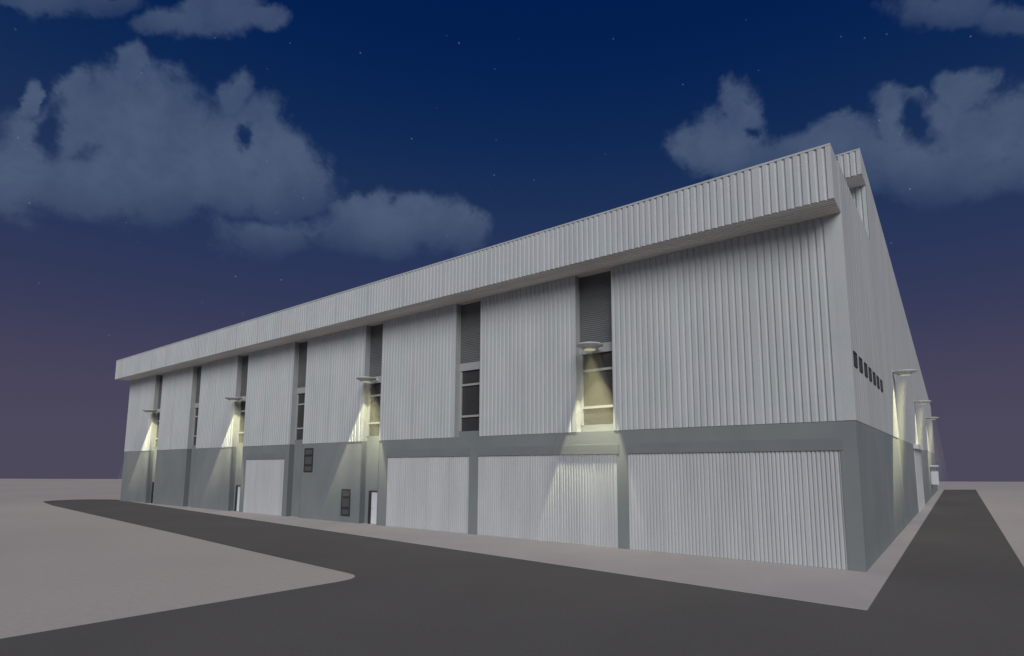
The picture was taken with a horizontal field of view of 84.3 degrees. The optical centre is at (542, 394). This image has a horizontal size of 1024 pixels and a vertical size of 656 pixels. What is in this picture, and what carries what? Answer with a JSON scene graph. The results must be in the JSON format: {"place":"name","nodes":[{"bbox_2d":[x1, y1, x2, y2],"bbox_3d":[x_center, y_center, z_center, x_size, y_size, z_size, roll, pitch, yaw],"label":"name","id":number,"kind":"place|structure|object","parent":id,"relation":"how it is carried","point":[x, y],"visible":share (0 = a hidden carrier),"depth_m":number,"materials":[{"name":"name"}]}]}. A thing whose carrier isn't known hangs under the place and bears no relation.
{"place":"outdoors","nodes":[
{"label":"outdoors","id":0,"kind":"place"},
{"bbox_2d":[0,490,1023,655],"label":"road","id":1,"kind":"structure","parent":0,"point":[953,585],"depth_m":14.98,"materials":[{"name":"grey asphalt"}]},
{"bbox_2d":[0,479,1023,638],"bbox_3d":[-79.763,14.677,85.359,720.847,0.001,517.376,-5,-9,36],"label":"ground","id":2,"kind":"structure","parent":0,"point":[60,567],"depth_m":22.47,"materials":[{"name":"grey concrete"}]},
{"bbox_2d":[115,143,937,571],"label":"warehouse","id":3,"kind":"structure","parent":2,"relation":"on","point":[733,387],"depth_m":28.73,"materials":[{"name":"grey paint"}]},
{"bbox_2d":[142,409,159,412],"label":"wall lamp","id":4,"kind":"object","parent":3,"relation":"attached to","point":[149,410],"visible":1,"depth_m":59.22,"materials":[{"name":"grey metal"}]},
{"bbox_2d":[150,482,153,502],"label":"door","id":5,"kind":"structure","parent":3,"relation":"in","point":[152,490],"depth_m":59.02,"materials":[{"name":"paint"}]},
{"bbox_2d":[154,409,159,446],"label":"window","id":6,"kind":"structure","parent":3,"relation":"in","point":[158,413],"depth_m":60.30,"materials":[{"name":"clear glass"}]},
{"bbox_2d":[192,403,198,444],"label":"window","id":7,"kind":"structure","parent":3,"relation":"in","point":[196,406],"depth_m":54.92,"materials":[{"name":"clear glass"}]},
{"bbox_2d":[225,397,243,400],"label":"wall lamp","id":8,"kind":"object","parent":3,"relation":"attached to","point":[233,398],"visible":1,"depth_m":48.51,"materials":[{"name":"grey metal"}]},
{"bbox_2d":[234,485,239,510],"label":"door","id":9,"kind":"structure","parent":3,"relation":"in","point":[237,495],"depth_m":48.36,"materials":[{"name":"white paint"}]},
{"bbox_2d":[237,396,245,442],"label":"window","id":10,"kind":"structure","parent":3,"relation":"in","point":[242,404],"depth_m":49.58,"materials":[{"name":"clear glass"}]},
{"bbox_2d":[243,453,285,515],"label":"roller door","id":11,"kind":"structure","parent":3,"relation":"in","point":[263,490],"depth_m":45.53,"materials":[{"name":"metal"}]},
{"bbox_2d":[294,387,304,439],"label":"window","id":12,"kind":"structure","parent":3,"relation":"in","point":[299,421],"depth_m":44.15,"materials":[{"name":"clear glass"}]},
{"bbox_2d":[303,448,313,471],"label":"vent window","id":13,"kind":"structure","parent":3,"relation":"in","point":[308,452],"depth_m":41.99,"materials":[{"name":"paint"}]},
{"bbox_2d":[340,489,350,515],"bbox_3d":[-13.538,7.383,38.835,1.000,1.810,0.058,-5,-9,36],"label":"vent window","id":14,"kind":"structure","parent":3,"relation":"in","point":[345,493],"depth_m":38.82,"materials":[{"name":"paint"}]},
{"bbox_2d":[356,376,377,382],"bbox_3d":[-11.863,-1.072,38.065,1.316,0.403,1.394,0,-7,-4],"label":"wall lamp","id":15,"kind":"object","parent":3,"relation":"attached to","point":[366,379],"visible":1,"depth_m":37.66,"materials":[{"name":"grey metal"}]},
{"bbox_2d":[368,490,376,523],"bbox_3d":[-11.147,7.458,37.492,1.140,2.180,0.164,-5,-9,36],"label":"door","id":16,"kind":"structure","parent":3,"relation":"in","point":[372,500],"depth_m":37.57,"materials":[{"name":"white paint"}]},
{"bbox_2d":[367,376,380,435],"bbox_3d":[-11.263,0.750,38.597,1.860,4.082,0.260,-5,-9,36],"label":"window","id":17,"kind":"structure","parent":3,"relation":"in","point":[374,392],"depth_m":38.74,"materials":[{"name":"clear glass"}]},
{"bbox_2d":[386,448,470,533],"bbox_3d":[-7.084,5.717,34.342,7.430,4.840,0.091,-5,-9,36],"label":"roller door","id":18,"kind":"structure","parent":3,"relation":"in","point":[428,489],"depth_m":34.19,"materials":[{"name":"metal"}]},
{"bbox_2d":[459,361,479,431],"bbox_3d":[-4.115,0.086,33.387,2.000,4.082,0.260,-5,-9,36],"label":"window","id":19,"kind":"structure","parent":3,"relation":"in","point":[469,372],"depth_m":33.50,"materials":[{"name":"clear glass"}]},
{"bbox_2d":[477,444,618,547],"bbox_3d":[-0.009,5.061,29.185,9.070,4.840,0.091,-5,-9,36],"label":"roller door","id":20,"kind":"structure","parent":3,"relation":"in","point":[559,493],"depth_m":28.88,"materials":[{"name":"metal"}]},
{"bbox_2d":[576,342,602,350],"bbox_3d":[2.320,-2.408,27.730,1.316,0.403,1.394,0,-7,-4],"label":"wall lamp","id":21,"kind":"object","parent":3,"relation":"attached to","point":[588,346],"visible":1,"depth_m":27.33,"materials":[{"name":"grey metal"}]},
{"bbox_2d":[580,341,612,424],"bbox_3d":[2.844,-0.560,28.315,2.130,4.082,0.260,-5,-9,36],"label":"window","id":22,"kind":"structure","parent":3,"relation":"in","point":[596,378],"depth_m":28.34,"materials":[{"name":"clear glass"}]},
{"bbox_2d":[627,438,847,569],"bbox_3d":[7.655,4.349,23.599,9.090,4.840,0.091,-5,-9,36],"label":"roller door","id":23,"kind":"structure","parent":3,"relation":"in","point":[781,501],"depth_m":23.20,"materials":[{"name":"metal"}]},
{"bbox_2d":[853,350,857,367],"bbox_3d":[12.171,-1.381,21.962,0.050,0.590,0.820,-5,-9,36],"label":"slit window","id":24,"kind":"structure","parent":3,"relation":"in","point":[854,353],"depth_m":21.93,"materials":[{"name":"glass"}]},
{"bbox_2d":[858,356,862,372],"bbox_3d":[13.071,-1.231,23.177,0.050,0.590,0.820,-5,-9,36],"label":"slit window","id":25,"kind":"structure","parent":3,"relation":"in","point":[860,360],"depth_m":23.13,"materials":[{"name":"glass"}]},
{"bbox_2d":[864,362,867,377],"bbox_3d":[13.971,-1.080,24.393,0.050,0.590,0.820,-5,-9,36],"label":"slit window","id":26,"kind":"structure","parent":3,"relation":"in","point":[865,365],"depth_m":24.38,"materials":[{"name":"glass"}]},
{"bbox_2d":[868,367,871,381],"bbox_3d":[14.871,-0.930,25.609,0.050,0.590,0.820,-5,-9,36],"label":"slit window","id":27,"kind":"structure","parent":3,"relation":"in","point":[870,371],"depth_m":25.61,"materials":[{"name":"glass"}]},
{"bbox_2d":[872,371,875,385],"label":"slit window","id":28,"kind":"structure","parent":3,"relation":"in","point":[874,376],"depth_m":26.80,"materials":[{"name":"glass"}]},
{"bbox_2d":[876,375,879,388],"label":"slit window","id":29,"kind":"structure","parent":3,"relation":"in","point":[878,384],"depth_m":28.05,"materials":[{"name":"glass"}]},
{"bbox_2d":[880,379,882,391],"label":"slit window","id":30,"kind":"structure","parent":3,"relation":"in","point":[881,383],"depth_m":29.26,"materials":[{"name":"glass"}]},
{"bbox_2d":[892,369,917,375],"bbox_3d":[22.617,-1.431,35.203,1.320,0.403,1.320,-5,-9,36],"label":"wall lamp","id":31,"kind":"object","parent":3,"relation":"attached to","point":[905,372],"visible":1,"depth_m":34.85,"materials":[{"name":"grey metal"}]},
{"bbox_2d":[913,445,924,511],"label":"roller door","id":32,"kind":"structure","parent":3,"relation":"in","point":[917,448],"depth_m":48.89,"materials":[{"name":"metal"}]},
{"bbox_2d":[914,400,930,403],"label":"wall lamp","id":33,"kind":"object","parent":3,"relation":"attached to","point":[923,401],"visible":1,"depth_m":51.56,"materials":[{"name":"grey metal"}]},
{"bbox_2d":[926,417,938,419],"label":"wall lamp","id":34,"kind":"object","parent":3,"relation":"attached to","point":[931,418],"visible":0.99,"depth_m":69.59,"materials":[{"name":"grey metal"}]},
{"bbox_2d":[930,465,938,484],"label":"wall cabinet","id":35,"kind":"object","parent":3,"relation":"attached to","point":[934,477],"depth_m":68.79,"materials":[{"name":"white metal"}]},
{"bbox_2d":[0,0,1023,481],"label":"sky","id":36,"kind":"structure","parent":0,"point":[172,171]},
{"bbox_2d":[136,490,943,609],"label":"pavement","id":37,"kind":"structure","parent":0,"point":[845,588],"depth_m":22.42,"materials":[{"name":"concrete"}]}
]}

